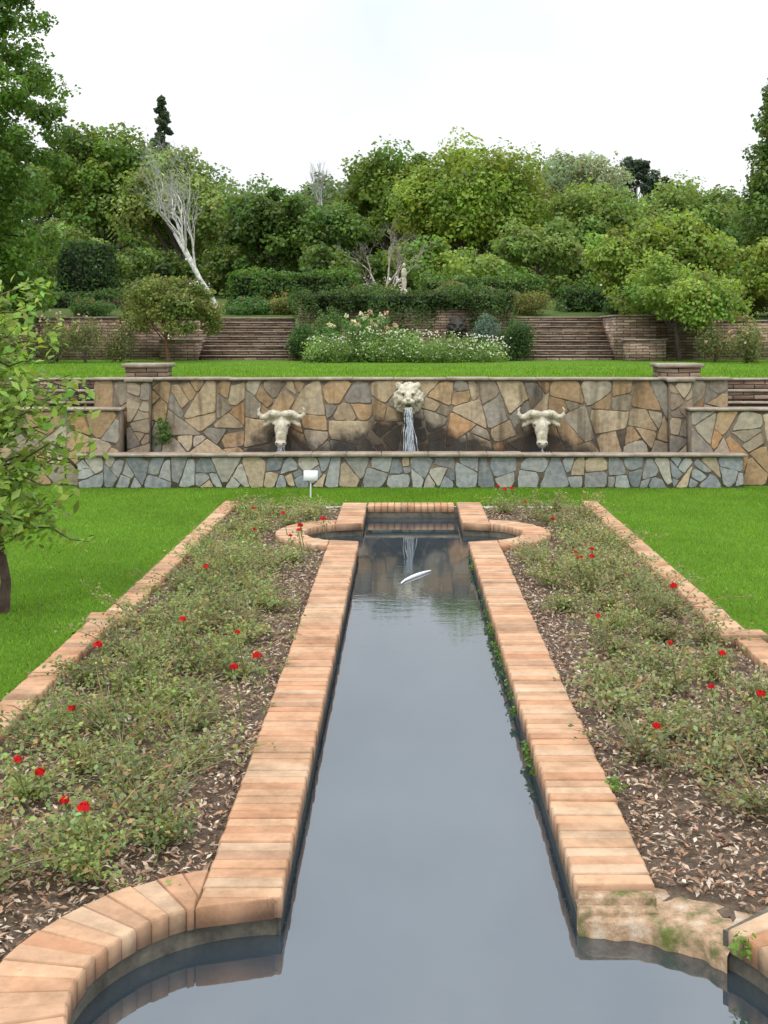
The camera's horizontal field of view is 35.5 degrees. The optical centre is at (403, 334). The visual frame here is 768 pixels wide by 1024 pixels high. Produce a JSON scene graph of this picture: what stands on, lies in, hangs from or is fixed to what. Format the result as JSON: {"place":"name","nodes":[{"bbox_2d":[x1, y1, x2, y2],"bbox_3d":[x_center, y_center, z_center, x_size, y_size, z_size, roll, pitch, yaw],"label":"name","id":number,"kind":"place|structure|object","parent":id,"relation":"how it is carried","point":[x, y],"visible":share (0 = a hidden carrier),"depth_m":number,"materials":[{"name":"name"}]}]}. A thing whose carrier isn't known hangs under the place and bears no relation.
{"place":"outdoors","nodes":[
{"label":"outdoors","id":0,"kind":"place"},
{"bbox_2d":[158,339,202,339],"bbox_3d":[-5.775,0.119,31.100,1.010,0.039,0.860,0,0,0],"label":"cap","id":1,"kind":"object","parent":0,"point":[182,339],"visible":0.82,"depth_m":30.67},
{"bbox_2d":[0,503,767,962],"bbox_3d":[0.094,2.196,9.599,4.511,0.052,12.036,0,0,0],"label":"bark mulch","id":2,"kind":"object","parent":0,"point":[718,837],"visible":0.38,"depth_m":5.96,"materials":[{"name":"brown wood"}]},
{"bbox_2d":[0,492,346,891],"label":"rose bushes","id":3,"kind":"object","parent":2,"relation":"on","point":[84,835],"visible":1,"depth_m":6.70,"materials":[{"name":"green plant"}]},
{"bbox_2d":[475,485,767,817],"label":"rose bushes","id":4,"kind":"object","parent":2,"relation":"on","point":[613,561],"visible":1,"depth_m":7.80,"materials":[{"name":"green plant"}]},
{"bbox_2d":[0,485,767,701],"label":"lawn","id":5,"kind":"structure","parent":0,"point":[694,583],"depth_m":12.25,"materials":[{"name":"plant"}]},
{"bbox_2d":[0,378,93,406],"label":"stone steps","id":6,"kind":"structure","parent":5,"relation":"on","point":[89,383],"depth_m":19.08,"materials":[{"name":"stone"}]},
{"bbox_2d":[0,271,108,613],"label":"sapling tree","id":7,"kind":"object","parent":5,"relation":"on","point":[14,520],"visible":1,"depth_m":9.48,"materials":[{"name":"green plant"}]},
{"bbox_2d":[6,410,123,484],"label":"stone wall","id":8,"kind":"structure","parent":5,"relation":"on","point":[119,445],"depth_m":17.55,"materials":[{"name":"stone"}]},
{"bbox_2d":[0,411,118,484],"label":"stones","id":9,"kind":"object","parent":8,"relation":"on","point":[100,424],"visible":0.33,"depth_m":17.54,"materials":[{"name":"stone"}]},
{"bbox_2d":[15,407,125,410],"bbox_3d":[-6.820,1.089,17.705,5.360,0.038,0.390,0,0,0],"label":"cap","id":10,"kind":"object","parent":8,"relation":"on","point":[99,408],"visible":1,"depth_m":17.52,"materials":[{"name":"stone"}]},
{"bbox_2d":[0,501,239,746],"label":"bed brick edging","id":11,"kind":"object","parent":5,"relation":"on","point":[32,686],"visible":0.66,"depth_m":8.61,"materials":[{"name":"brick"}]},
{"bbox_2d":[303,470,317,497],"bbox_3d":[-1.260,2.040,16.190,0.190,0.420,0.060,0,0,0],"label":"garden label sign","id":12,"kind":"object","parent":5,"relation":"on","point":[310,475],"visible":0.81,"depth_m":16.18,"materials":[{"name":"white paint"}]},
{"bbox_2d":[94,380,727,451],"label":"stone wall","id":13,"kind":"structure","parent":5,"relation":"on","point":[373,438],"depth_m":18.00,"materials":[{"name":"stone"}]},
{"bbox_2d":[121,363,175,451],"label":"stone pier","id":14,"kind":"structure","parent":13,"relation":"attached to","point":[139,414],"depth_m":17.85,"materials":[{"name":"stone"}]},
{"bbox_2d":[153,414,172,445],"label":"wall plant","id":15,"kind":"object","parent":13,"relation":"attached to","point":[162,435],"depth_m":17.88,"materials":[{"name":"green plant"}]},
{"bbox_2d":[257,407,305,447],"bbox_3d":[-1.817,1.372,17.831,0.630,0.613,0.415,0,0,31],"label":"buffalo head fountain","id":16,"kind":"object","parent":13,"relation":"attached to","point":[281,421],"visible":1,"depth_m":17.76,"materials":[{"name":"beige stone"}]},
{"bbox_2d":[392,382,423,414],"bbox_3d":[0.061,0.960,17.836,0.482,0.560,0.418,0,0,0],"label":"lion head fountain","id":17,"kind":"object","parent":13,"relation":"attached to","point":[406,395],"visible":0.92,"depth_m":17.80,"materials":[{"name":"beige stone"}]},
{"bbox_2d":[94,380,727,452],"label":"stones","id":18,"kind":"object","parent":13,"relation":"on","point":[309,399],"visible":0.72,"depth_m":17.99,"materials":[{"name":"stone"}]},
{"bbox_2d":[90,377,732,379],"bbox_3d":[0.115,0.657,18.148,9.630,0.042,0.385,0,0,0],"label":"cap","id":19,"kind":"object","parent":13,"relation":"on","point":[412,378],"visible":0.96,"depth_m":17.96,"materials":[{"name":"stone"}]},
{"bbox_2d":[517,407,565,447],"bbox_3d":[2.042,1.372,17.831,0.630,0.613,0.415,0,0,31],"label":"buffalo head fountain","id":20,"kind":"object","parent":13,"relation":"attached to","point":[540,421],"visible":1,"depth_m":17.76,"materials":[{"name":"beige stone"}]},
{"bbox_2d":[649,363,703,451],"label":"stone pier","id":21,"kind":"structure","parent":13,"relation":"attached to","point":[679,395],"depth_m":17.86,"materials":[{"name":"stone"}]},
{"bbox_2d":[76,451,746,487],"bbox_3d":[0.100,1.950,17.366,9.640,0.504,0.357,0,0,0],"label":"stone fountain basin","id":22,"kind":"object","parent":5,"relation":"on","point":[417,469],"visible":0.96,"depth_m":17.24,"materials":[{"name":"stone"}]},
{"bbox_2d":[582,501,767,677],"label":"bed brick edging","id":23,"kind":"object","parent":5,"relation":"on","point":[756,650],"visible":0.63,"depth_m":9.57,"materials":[{"name":"brick"}]},
{"bbox_2d":[686,410,767,484],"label":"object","id":24,"kind":"object","parent":5,"relation":"on","point":[690,426],"visible":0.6,"depth_m":17.55,"materials":[{"name":"stone"}]},
{"bbox_2d":[685,407,767,410],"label":"cap","id":25,"kind":"object","parent":24,"relation":"on","point":[727,408],"visible":1,"depth_m":17.52,"materials":[{"name":"stone"}]},
{"bbox_2d":[691,411,767,484],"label":"stones","id":26,"kind":"object","parent":5,"relation":"on","point":[755,473],"visible":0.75,"depth_m":17.54,"materials":[{"name":"stone"}]},
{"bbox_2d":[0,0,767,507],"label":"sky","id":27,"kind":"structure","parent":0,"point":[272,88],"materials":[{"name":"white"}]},
{"bbox_2d":[7,358,767,379],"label":"lawn","id":28,"kind":"structure","parent":0,"point":[283,362],"depth_m":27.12,"materials":[{"name":"plant"}]},
{"bbox_2d":[0,309,9,354],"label":"rose shrub","id":29,"kind":"object","parent":28,"relation":"on","point":[3,334],"visible":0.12,"depth_m":28.07,"materials":[{"name":"green plant"}]},
{"bbox_2d":[0,331,39,363],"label":"rose shrub","id":30,"kind":"object","parent":28,"relation":"on","point":[20,338],"visible":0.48,"depth_m":27.43,"materials":[{"name":"green plant"}]},
{"bbox_2d":[35,309,71,362],"bbox_3d":[-8.195,0.066,28.005,0.845,1.334,0.893,0,0,0],"label":"rose shrub","id":31,"kind":"object","parent":28,"relation":"on","point":[60,339],"visible":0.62,"depth_m":27.95,"materials":[{"name":"green plant"}]},
{"bbox_2d":[38,319,72,361],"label":"rose shrub","id":32,"kind":"object","parent":28,"relation":"on","point":[57,358],"visible":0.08,"depth_m":29.32,"materials":[{"name":"green plant"}]},
{"bbox_2d":[3,318,163,359],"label":"stone retaining wall","id":33,"kind":"structure","parent":28,"relation":"on","point":[148,346],"depth_m":31.60,"materials":[{"name":"stone"}]},
{"bbox_2d":[37,317,117,317],"bbox_3d":[-9.650,-0.461,31.800,6.760,0.039,0.460,0,0,0],"label":"cap","id":34,"kind":"object","parent":33,"relation":"on","point":[80,317],"visible":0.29,"depth_m":31.57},
{"bbox_2d":[64,311,106,362],"bbox_3d":[-7.602,0.059,28.603,1.039,1.282,1.043,0,0,0],"label":"rose shrub","id":35,"kind":"object","parent":28,"relation":"on","point":[77,336],"visible":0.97,"depth_m":28.58,"materials":[{"name":"green plant"}]},
{"bbox_2d":[100,319,140,361],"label":"rose shrub","id":36,"kind":"object","parent":28,"relation":"on","point":[119,349],"visible":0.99,"depth_m":29.09,"materials":[{"name":"green plant"}]},
{"bbox_2d":[116,273,225,361],"bbox_3d":[-5.755,-0.363,29.382,2.635,2.340,2.021,0,0,24],"label":"tree","id":37,"kind":"object","parent":28,"relation":"on","point":[171,302],"visible":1,"depth_m":29.04,"materials":[{"name":"green plant"}]},
{"bbox_2d":[160,340,201,359],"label":"courses","id":38,"kind":"object","parent":28,"relation":"on","point":[185,349],"visible":0.57,"depth_m":30.70,"materials":[{"name":"stone"}]},
{"bbox_2d":[169,319,209,349],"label":"stone retaining wall","id":39,"kind":"structure","parent":28,"relation":"on","point":[199,335],"depth_m":32.00,"materials":[{"name":"stone"}]},
{"bbox_2d":[200,318,295,359],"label":"stone steps","id":40,"kind":"structure","parent":28,"relation":"on","point":[250,338],"depth_m":31.95,"materials":[{"name":"stone"}]},
{"bbox_2d":[288,340,311,360],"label":"courses","id":41,"kind":"object","parent":28,"relation":"on","point":[290,357],"visible":0.14,"depth_m":30.60,"materials":[{"name":"stone"}]},
{"bbox_2d":[284,320,320,360],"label":"round bush","id":42,"kind":"object","parent":28,"relation":"on","point":[301,335],"visible":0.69,"depth_m":30.16,"materials":[{"name":"green plant"}]},
{"bbox_2d":[311,306,342,343],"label":"round bush","id":43,"kind":"object","parent":28,"relation":"on","point":[337,327],"visible":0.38,"depth_m":31.67,"materials":[{"name":"green plant"}]},
{"bbox_2d":[298,310,512,362],"bbox_3d":[0.056,0.077,29.105,5.292,1.388,2.479,0,0,0],"label":"flower bed","id":44,"kind":"object","parent":28,"relation":"on","point":[412,349],"visible":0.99,"depth_m":28.77,"materials":[{"name":"green plant"}]},
{"bbox_2d":[299,296,512,355],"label":"stone retaining wall","id":45,"kind":"structure","parent":28,"relation":"on","point":[441,323],"depth_m":33.00,"materials":[{"name":"stone"}]},
{"bbox_2d":[284,280,517,339],"bbox_3d":[-0.083,-0.463,33.146,6.484,2.092,1.493,0,0,0],"label":"ivy","id":46,"kind":"object","parent":45,"relation":"attached to","point":[406,301],"visible":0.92,"depth_m":32.75,"materials":[{"name":"green plant"}]},
{"bbox_2d":[447,316,467,338],"bbox_3d":[1.450,-0.188,32.545,0.576,0.664,0.522,0,0,0],"label":"lion head statue","id":47,"kind":"object","parent":45,"relation":"attached to","point":[458,324],"visible":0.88,"depth_m":32.48,"materials":[{"name":"stone"}]},
{"bbox_2d":[471,313,500,346],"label":"round bush","id":48,"kind":"object","parent":28,"relation":"on","point":[484,328],"visible":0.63,"depth_m":32.04,"materials":[{"name":"green plant"}]},
{"bbox_2d":[495,341,523,360],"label":"courses","id":49,"kind":"object","parent":28,"relation":"on","point":[520,359],"visible":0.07,"depth_m":30.60,"materials":[{"name":"stone"}]},
{"bbox_2d":[494,318,538,360],"bbox_3d":[2.824,0.148,30.341,1.201,1.162,1.218,0,0,0],"label":"round bush","id":50,"kind":"object","parent":28,"relation":"on","point":[520,338],"visible":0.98,"depth_m":30.21,"materials":[{"name":"green plant"}]},
{"bbox_2d":[516,317,612,359],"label":"stone steps","id":51,"kind":"structure","parent":28,"relation":"on","point":[571,338],"depth_m":31.95,"materials":[{"name":"stone"}]},
{"bbox_2d":[601,316,655,359],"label":"stone retaining wall","id":52,"kind":"structure","parent":28,"relation":"on","point":[617,329],"depth_m":30.90,"materials":[{"name":"stone"}]},
{"bbox_2d":[599,315,657,317],"bbox_3d":[5.975,-0.500,32.100,1.110,0.039,2.460,0,0,0],"label":"cap","id":53,"kind":"object","parent":52,"relation":"on","point":[626,315],"visible":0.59,"depth_m":30.87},
{"bbox_2d":[622,340,665,360],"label":"courses","id":54,"kind":"object","parent":28,"relation":"on","point":[644,350],"visible":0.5,"depth_m":30.20,"materials":[{"name":"stone"}]},
{"bbox_2d":[621,339,667,340],"bbox_3d":[6.100,0.119,30.500,1.060,0.039,0.660,0,0,0],"label":"cap","id":55,"kind":"object","parent":54,"relation":"on","point":[645,339],"visible":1,"depth_m":30.17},
{"bbox_2d":[602,247,758,360],"bbox_3d":[7.188,-0.760,30.414,3.502,3.131,3.761,0,0,-29],"label":"spreading tree","id":56,"kind":"object","parent":28,"relation":"on","point":[701,296],"visible":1,"depth_m":29.72,"materials":[{"name":"green plant"}]},
{"bbox_2d":[656,321,767,358],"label":"stone retaining wall","id":57,"kind":"structure","parent":28,"relation":"on","point":[687,345],"depth_m":31.80,"materials":[{"name":"stone"}]},
{"bbox_2d":[693,320,736,361],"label":"rose shrub","id":58,"kind":"object","parent":28,"relation":"on","point":[707,340],"visible":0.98,"depth_m":28.81,"materials":[{"name":"green plant"}]},
{"bbox_2d":[726,319,767,363],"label":"rose shrub","id":59,"kind":"object","parent":28,"relation":"on","point":[748,352],"visible":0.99,"depth_m":27.84,"materials":[{"name":"green plant"}]},
{"bbox_2d":[726,314,767,358],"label":"rose shrub","id":60,"kind":"object","parent":28,"relation":"on","point":[746,323],"visible":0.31,"depth_m":29.37,"materials":[{"name":"green plant"}]},
{"bbox_2d":[728,378,767,406],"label":"stone steps","id":61,"kind":"structure","parent":28,"relation":"on","point":[747,392],"depth_m":19.08,"materials":[{"name":"stone"}]},
{"bbox_2d":[11,290,767,331],"bbox_3d":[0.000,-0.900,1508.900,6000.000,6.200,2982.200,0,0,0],"label":"hill","id":62,"kind":"structure","parent":0,"point":[66,312],"depth_m":34.82,"materials":[{"name":"plant"}]},
{"bbox_2d":[0,0,81,336],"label":"tall tree","id":63,"kind":"object","parent":62,"relation":"on","point":[33,80],"visible":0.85,"depth_m":29.70,"materials":[{"name":"green plant"}]},
{"bbox_2d":[51,237,121,298],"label":"clipped hedge","id":64,"kind":"object","parent":62,"relation":"on","point":[87,269],"visible":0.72,"depth_m":42.14,"materials":[{"name":"green plant"}]},
{"bbox_2d":[21,119,165,249],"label":"deciduous tree","id":65,"kind":"object","parent":62,"relation":"on","point":[103,162],"visible":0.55,"depth_m":53.31,"materials":[{"name":"green plant"}]},
{"bbox_2d":[68,293,119,316],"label":"garden shrub","id":66,"kind":"object","parent":62,"relation":"on","point":[84,305],"visible":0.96,"depth_m":33.75,"materials":[{"name":"green plant"}]},
{"bbox_2d":[35,287,176,308],"bbox_3d":[-9.457,-1.004,38.700,5.594,1.124,1.894,0,0,0],"label":"clipped hedge","id":67,"kind":"object","parent":62,"relation":"on","point":[63,301],"visible":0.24,"depth_m":38.11,"materials":[{"name":"green plant"}]},
{"bbox_2d":[117,291,162,315],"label":"garden shrub","id":68,"kind":"object","parent":62,"relation":"on","point":[128,307],"visible":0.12,"depth_m":34.26,"materials":[{"name":"green plant"}]},
{"bbox_2d":[149,94,173,152],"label":"cypress tree","id":69,"kind":"object","parent":62,"relation":"on","point":[162,120],"visible":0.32,"depth_m":89.81,"materials":[{"name":"green plant"}]},
{"bbox_2d":[99,145,247,283],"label":"deciduous tree","id":70,"kind":"object","parent":62,"relation":"on","point":[211,198],"visible":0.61,"depth_m":51.05,"materials":[{"name":"green plant"}]},
{"bbox_2d":[132,136,217,307],"bbox_3d":[-7.283,-3.415,37.628,2.880,5.510,4.432,0,0,-38],"label":"birch tree","id":71,"kind":"object","parent":62,"relation":"on","point":[182,243],"visible":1,"depth_m":37.88,"materials":[{"name":"white plant"}]},
{"bbox_2d":[218,295,274,314],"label":"garden shrub","id":72,"kind":"object","parent":62,"relation":"on","point":[254,306],"visible":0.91,"depth_m":34.68,"materials":[{"name":"green plant"}]},
{"bbox_2d":[217,184,318,277],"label":"spreading tree","id":73,"kind":"object","parent":62,"relation":"on","point":[259,223],"visible":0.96,"depth_m":47.06,"materials":[{"name":"green plant"}]},
{"bbox_2d":[267,291,298,314],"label":"garden shrub","id":74,"kind":"object","parent":62,"relation":"on","point":[281,307],"visible":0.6,"depth_m":34.66,"materials":[{"name":"green plant"}]},
{"bbox_2d":[223,266,360,309],"bbox_3d":[-3.473,-1.317,37.526,4.305,1.692,1.702,0,0,0],"label":"clipped hedge","id":75,"kind":"object","parent":62,"relation":"on","point":[267,287],"visible":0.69,"depth_m":37.06,"materials":[{"name":"green plant"}]},
{"bbox_2d":[307,159,331,209],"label":"bare tree","id":76,"kind":"object","parent":62,"relation":"on","point":[321,187],"visible":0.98,"depth_m":74.90,"materials":[{"name":"grey plant"}]},
{"bbox_2d":[288,201,381,273],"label":"spreading tree","id":77,"kind":"object","parent":62,"relation":"on","point":[344,228],"visible":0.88,"depth_m":46.10,"materials":[{"name":"green plant"}]},
{"bbox_2d":[0,141,729,287],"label":"distant trees","id":78,"kind":"object","parent":62,"relation":"on","point":[328,190],"depth_m":90.15,"materials":[{"name":"green plant"}]},
{"bbox_2d":[0,226,753,297],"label":"understorey shrubs","id":79,"kind":"object","parent":62,"relation":"on","point":[217,266],"visible":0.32,"depth_m":47.33,"materials":[{"name":"green plant"}]},
{"bbox_2d":[4,179,761,281],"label":"woodland","id":80,"kind":"object","parent":62,"relation":"on","point":[123,239],"visible":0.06,"depth_m":70.32,"materials":[{"name":"green plant"}]},
{"bbox_2d":[364,281,402,294],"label":"garden shrub","id":81,"kind":"object","parent":62,"relation":"on","point":[386,287],"visible":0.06,"depth_m":35.95,"materials":[{"name":"green plant"}]},
{"bbox_2d":[332,134,436,281],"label":"deciduous tree","id":82,"kind":"object","parent":62,"relation":"on","point":[379,174],"visible":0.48,"depth_m":66.70,"materials":[{"name":"green plant"}]},
{"bbox_2d":[336,212,436,288],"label":"bare tree","id":83,"kind":"object","parent":62,"relation":"on","point":[398,265],"visible":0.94,"depth_m":41.07,"materials":[{"name":"grey plant"}]},
{"bbox_2d":[400,263,406,293],"bbox_3d":[0.000,-1.360,37.000,0.260,1.720,0.260,0,0,0],"label":"garden statue","id":84,"kind":"object","parent":62,"relation":"on","point":[403,275],"visible":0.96,"depth_m":36.95,"materials":[{"name":"beige stone"}]},
{"bbox_2d":[432,279,464,294],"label":"garden shrub","id":85,"kind":"object","parent":62,"relation":"on","point":[450,283],"visible":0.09,"depth_m":35.84,"materials":[{"name":"green plant"}]},
{"bbox_2d":[384,126,559,265],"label":"round crown tree","id":86,"kind":"object","parent":62,"relation":"on","point":[450,199],"visible":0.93,"depth_m":57.69,"materials":[{"name":"green plant"}]},
{"bbox_2d":[417,270,546,307],"bbox_3d":[2.527,-1.334,38.448,4.214,1.541,1.419,0,0,0],"label":"clipped hedge","id":87,"kind":"object","parent":62,"relation":"on","point":[520,286],"visible":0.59,"depth_m":38.09,"materials":[{"name":"green plant"}]},
{"bbox_2d":[510,288,555,315],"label":"garden shrub","id":88,"kind":"object","parent":62,"relation":"on","point":[527,306],"visible":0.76,"depth_m":34.31,"materials":[{"name":"green plant"}]},
{"bbox_2d":[491,212,586,291],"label":"spreading tree","id":89,"kind":"object","parent":62,"relation":"on","point":[549,246],"visible":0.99,"depth_m":43.29,"materials":[{"name":"green plant"}]},
{"bbox_2d":[528,147,636,203],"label":"deciduous tree","id":90,"kind":"object","parent":62,"relation":"on","point":[568,168],"visible":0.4,"depth_m":82.53,"materials":[{"name":"green plant"}]},
{"bbox_2d":[528,175,652,262],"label":"deciduous tree","id":91,"kind":"object","parent":62,"relation":"on","point":[588,210],"visible":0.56,"depth_m":56.61,"materials":[{"name":"green plant"}]},
{"bbox_2d":[553,281,669,311],"bbox_3d":[6.402,-1.043,36.426,3.701,1.270,1.426,0,0,0],"label":"clipped hedge","id":92,"kind":"object","parent":62,"relation":"on","point":[582,299],"visible":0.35,"depth_m":36.10,"materials":[{"name":"green plant"}]},
{"bbox_2d":[600,287,640,315],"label":"garden shrub","id":93,"kind":"object","parent":62,"relation":"on","point":[606,306],"visible":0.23,"depth_m":33.88,"materials":[{"name":"green plant"}]},
{"bbox_2d":[619,156,656,204],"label":"pine tree","id":94,"kind":"object","parent":62,"relation":"on","point":[639,169],"visible":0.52,"depth_m":94.24,"materials":[{"name":"green plant"}]},
{"bbox_2d":[642,169,674,199],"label":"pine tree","id":95,"kind":"object","parent":62,"relation":"on","point":[654,178],"visible":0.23,"depth_m":96.82,"materials":[{"name":"green plant"}]},
{"bbox_2d":[577,204,744,314],"bbox_3d":[7.228,-1.448,33.992,4.612,4.503,3.763,0,0,0],"label":"spreading tree","id":96,"kind":"object","parent":62,"relation":"on","point":[610,257],"visible":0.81,"depth_m":33.08,"materials":[{"name":"green plant"}]},
{"bbox_2d":[630,170,748,242],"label":"deciduous tree","id":97,"kind":"object","parent":62,"relation":"on","point":[714,210],"visible":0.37,"depth_m":60.58,"materials":[{"name":"green plant"}]},
{"bbox_2d":[718,78,767,300],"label":"tree","id":98,"kind":"object","parent":62,"relation":"on","point":[757,190],"visible":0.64,"depth_m":44.87,"materials":[{"name":"green plant"}]},
{"bbox_2d":[727,236,767,307],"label":"spreading tree","id":99,"kind":"object","parent":62,"relation":"on","point":[755,258],"visible":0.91,"depth_m":32.53,"materials":[{"name":"green plant"}]},
{"bbox_2d":[732,292,767,316],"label":"garden shrub","id":100,"kind":"object","parent":62,"relation":"on","point":[760,309],"visible":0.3,"depth_m":33.70,"materials":[{"name":"green plant"}]},
{"bbox_2d":[69,507,767,1023],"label":"pond wall","id":101,"kind":"structure","parent":0,"point":[195,937],"depth_m":4.52,"materials":[{"name":"brick"}]},
{"bbox_2d":[0,502,767,1023],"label":"pond brick coping","id":102,"kind":"object","parent":101,"relation":"on","point":[54,970],"visible":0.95,"depth_m":5.44,"materials":[{"name":"brick"}]},
{"bbox_2d":[469,556,756,960],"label":"edge weeds","id":103,"kind":"object","parent":101,"relation":"in","point":[735,945],"visible":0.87,"depth_m":6.28,"materials":[{"name":"green plant"}]},
{"bbox_2d":[570,888,753,972],"bbox_3d":[1.046,2.438,4.606,0.755,0.524,0.572,0,0,0],"label":"pond stone ledge","id":104,"kind":"object","parent":101,"relation":"on","point":[688,927],"visible":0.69,"depth_m":4.57,"materials":[{"name":"stone"}]},
{"bbox_2d":[74,518,767,1023],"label":"pond water","id":105,"kind":"structure","parent":0,"point":[428,884],"depth_m":5.03,"materials":[{"name":"liquid"}]},
{"bbox_2d":[400,570,430,583],"bbox_3d":[0.094,2.290,11.369,0.056,0.036,0.686,0,0,25],"label":"feather","id":106,"kind":"object","parent":105,"relation":"on","point":[415,575],"visible":1,"depth_m":11.40,"materials":[{"name":"white paint"}]},
{"label":"basin water","id":107,"kind":"structure","parent":0,"visible":0},
{"bbox_2d":[403,407,417,450],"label":"falling water","id":108,"kind":"structure","parent":107,"relation":"on","point":[409,427],"depth_m":17.64,"materials":[{"name":"white liquid"}]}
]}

